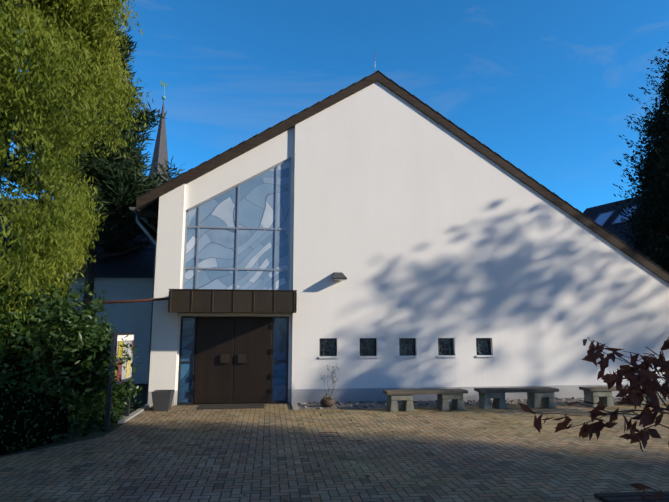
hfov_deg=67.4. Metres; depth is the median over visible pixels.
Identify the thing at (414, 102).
church bargeboards
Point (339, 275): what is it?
wall light
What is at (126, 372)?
notice board posters
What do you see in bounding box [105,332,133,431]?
notice board frame
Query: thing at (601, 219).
house skylight glass
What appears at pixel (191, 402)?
door sidelight frames
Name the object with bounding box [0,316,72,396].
laurel
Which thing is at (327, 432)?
drain cover
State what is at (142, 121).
pine needle tufts
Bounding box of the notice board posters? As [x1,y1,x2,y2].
[115,340,132,381]
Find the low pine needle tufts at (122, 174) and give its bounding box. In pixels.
[0,130,184,264]
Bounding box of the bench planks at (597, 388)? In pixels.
[579,386,641,391]
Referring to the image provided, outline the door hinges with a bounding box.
[192,324,273,394]
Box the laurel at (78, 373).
[55,329,100,414]
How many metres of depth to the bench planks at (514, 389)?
10.84 m
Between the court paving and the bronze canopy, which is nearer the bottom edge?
the court paving
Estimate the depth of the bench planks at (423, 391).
10.55 m
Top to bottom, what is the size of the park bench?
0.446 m
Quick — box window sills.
[319,355,493,358]
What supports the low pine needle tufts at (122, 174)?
attached to the low pine limbs at (90, 274)
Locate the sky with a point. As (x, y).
(545, 85)
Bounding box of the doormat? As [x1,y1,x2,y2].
[196,404,263,409]
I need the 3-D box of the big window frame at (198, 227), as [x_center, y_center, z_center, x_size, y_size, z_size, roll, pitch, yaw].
[-2.326,-0.693,12.164,2.500,3.400,0.025,1,-9,-7]
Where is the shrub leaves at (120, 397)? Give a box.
[78,376,141,428]
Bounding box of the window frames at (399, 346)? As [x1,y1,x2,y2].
[319,338,490,355]
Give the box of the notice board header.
[117,335,133,340]
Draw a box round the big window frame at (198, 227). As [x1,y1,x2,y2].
[182,158,290,289]
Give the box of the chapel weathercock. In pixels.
[160,80,168,100]
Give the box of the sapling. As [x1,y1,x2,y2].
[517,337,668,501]
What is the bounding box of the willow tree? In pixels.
[0,0,152,355]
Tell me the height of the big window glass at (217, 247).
3.420 m
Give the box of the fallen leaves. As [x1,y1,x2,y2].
[28,405,640,501]
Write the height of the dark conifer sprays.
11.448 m
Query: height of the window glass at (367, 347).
0.430 m
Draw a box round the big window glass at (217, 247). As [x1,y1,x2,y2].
[184,161,288,289]
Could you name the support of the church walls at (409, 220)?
on the terrain
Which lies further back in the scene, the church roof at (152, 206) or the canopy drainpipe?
the church roof at (152, 206)
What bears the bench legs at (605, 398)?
on the court paving
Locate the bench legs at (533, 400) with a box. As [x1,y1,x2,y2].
[478,392,556,408]
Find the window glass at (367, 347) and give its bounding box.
[320,339,488,354]
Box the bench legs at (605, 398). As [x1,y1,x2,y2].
[583,390,660,406]
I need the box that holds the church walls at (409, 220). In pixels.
[148,81,668,405]
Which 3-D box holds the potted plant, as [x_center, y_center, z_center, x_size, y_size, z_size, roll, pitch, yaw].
[-0.102,2.917,10.984,0.455,0.868,0.605,1,-9,-7]
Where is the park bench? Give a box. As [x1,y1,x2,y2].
[594,491,668,501]
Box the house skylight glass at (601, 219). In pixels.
[595,207,636,225]
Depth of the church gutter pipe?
12.00 m
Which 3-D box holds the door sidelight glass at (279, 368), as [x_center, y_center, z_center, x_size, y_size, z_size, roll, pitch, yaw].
[-2.333,2.521,11.712,2.500,1.970,0.001,1,-9,-7]
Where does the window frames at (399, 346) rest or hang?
attached to the church walls at (409, 220)
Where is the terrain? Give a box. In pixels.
[0,364,290,456]
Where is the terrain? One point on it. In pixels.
(142, 397)
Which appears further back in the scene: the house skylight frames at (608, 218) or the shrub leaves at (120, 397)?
the house skylight frames at (608, 218)
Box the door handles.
[220,354,246,362]
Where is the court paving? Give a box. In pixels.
[0,402,668,501]
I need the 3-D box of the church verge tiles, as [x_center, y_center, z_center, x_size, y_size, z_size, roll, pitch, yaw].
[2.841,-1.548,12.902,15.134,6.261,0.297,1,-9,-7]
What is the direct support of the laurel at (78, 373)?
on the terrain
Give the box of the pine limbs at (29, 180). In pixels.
[2,108,150,326]
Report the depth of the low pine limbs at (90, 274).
14.61 m
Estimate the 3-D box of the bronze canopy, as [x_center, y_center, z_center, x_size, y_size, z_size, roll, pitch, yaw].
[-2.235,1.153,11.273,2.720,0.495,1.070,1,-9,-7]
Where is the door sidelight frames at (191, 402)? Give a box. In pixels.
[177,316,288,404]
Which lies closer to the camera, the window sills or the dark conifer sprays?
the window sills
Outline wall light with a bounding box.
[333,272,346,280]
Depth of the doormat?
10.99 m
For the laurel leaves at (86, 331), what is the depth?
8.26 m
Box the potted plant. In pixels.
[321,364,338,400]
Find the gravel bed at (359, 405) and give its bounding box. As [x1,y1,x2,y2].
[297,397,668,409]
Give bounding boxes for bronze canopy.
[168,289,296,313]
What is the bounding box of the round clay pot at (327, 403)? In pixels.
[320,397,334,406]
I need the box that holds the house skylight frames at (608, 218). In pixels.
[594,205,639,226]
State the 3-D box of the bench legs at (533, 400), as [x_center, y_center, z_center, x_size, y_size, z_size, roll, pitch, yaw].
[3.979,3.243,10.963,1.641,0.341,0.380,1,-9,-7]
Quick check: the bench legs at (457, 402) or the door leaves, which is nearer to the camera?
the bench legs at (457, 402)
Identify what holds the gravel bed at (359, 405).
on the court paving
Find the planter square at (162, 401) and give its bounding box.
[151,390,174,410]
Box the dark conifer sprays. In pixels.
[609,49,668,268]
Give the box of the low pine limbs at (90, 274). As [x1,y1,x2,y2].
[3,159,170,321]
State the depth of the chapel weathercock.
27.72 m
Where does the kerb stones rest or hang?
on the court paving
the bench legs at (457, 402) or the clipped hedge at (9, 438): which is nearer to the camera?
the clipped hedge at (9, 438)
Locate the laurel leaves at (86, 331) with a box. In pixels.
[0,266,140,423]
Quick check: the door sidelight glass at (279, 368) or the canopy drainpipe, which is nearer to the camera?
the canopy drainpipe
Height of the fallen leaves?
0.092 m
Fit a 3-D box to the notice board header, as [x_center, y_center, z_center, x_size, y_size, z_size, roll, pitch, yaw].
[-3.869,1.591,9.199,0.094,0.100,1.060,1,-9,-7]
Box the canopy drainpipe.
[56,297,167,304]
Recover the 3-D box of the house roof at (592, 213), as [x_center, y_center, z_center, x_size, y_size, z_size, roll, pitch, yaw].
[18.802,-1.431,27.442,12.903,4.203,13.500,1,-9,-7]
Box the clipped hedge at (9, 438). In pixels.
[0,377,87,456]
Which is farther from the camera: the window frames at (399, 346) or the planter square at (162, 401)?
the window frames at (399, 346)
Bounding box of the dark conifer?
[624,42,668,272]
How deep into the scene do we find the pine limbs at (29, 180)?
15.07 m
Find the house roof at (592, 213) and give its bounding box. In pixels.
[583,197,650,254]
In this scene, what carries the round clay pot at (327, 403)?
on the gravel bed at (359, 405)
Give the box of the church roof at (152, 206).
[137,76,638,262]
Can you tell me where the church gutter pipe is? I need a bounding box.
[129,207,156,403]
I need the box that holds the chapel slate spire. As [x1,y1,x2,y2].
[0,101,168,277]
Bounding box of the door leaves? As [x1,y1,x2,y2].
[193,317,271,403]
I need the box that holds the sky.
[0,0,668,212]
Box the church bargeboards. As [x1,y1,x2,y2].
[136,72,668,282]
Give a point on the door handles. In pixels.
(224, 358)
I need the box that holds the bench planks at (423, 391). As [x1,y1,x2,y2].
[383,388,467,394]
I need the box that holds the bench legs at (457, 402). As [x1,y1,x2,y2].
[386,394,464,411]
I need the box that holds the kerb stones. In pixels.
[118,402,298,423]
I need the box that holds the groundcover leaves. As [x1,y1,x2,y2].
[7,402,143,452]
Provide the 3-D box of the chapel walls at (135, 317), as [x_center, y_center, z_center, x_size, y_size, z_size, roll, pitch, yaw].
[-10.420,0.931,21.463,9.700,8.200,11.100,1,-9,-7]
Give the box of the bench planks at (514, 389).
[474,387,558,392]
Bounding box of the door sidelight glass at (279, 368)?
[179,318,286,401]
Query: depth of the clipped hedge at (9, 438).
7.23 m
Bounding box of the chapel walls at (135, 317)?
[31,277,152,383]
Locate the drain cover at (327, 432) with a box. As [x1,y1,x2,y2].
[318,432,339,436]
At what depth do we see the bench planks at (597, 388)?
11.06 m
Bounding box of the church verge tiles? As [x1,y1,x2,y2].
[136,70,668,273]
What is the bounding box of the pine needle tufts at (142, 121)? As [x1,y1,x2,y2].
[0,11,167,228]
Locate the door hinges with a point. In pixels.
(270, 375)
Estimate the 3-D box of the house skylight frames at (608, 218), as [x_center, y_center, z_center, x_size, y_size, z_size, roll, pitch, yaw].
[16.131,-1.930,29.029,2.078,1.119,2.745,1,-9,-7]
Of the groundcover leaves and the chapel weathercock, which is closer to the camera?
the groundcover leaves

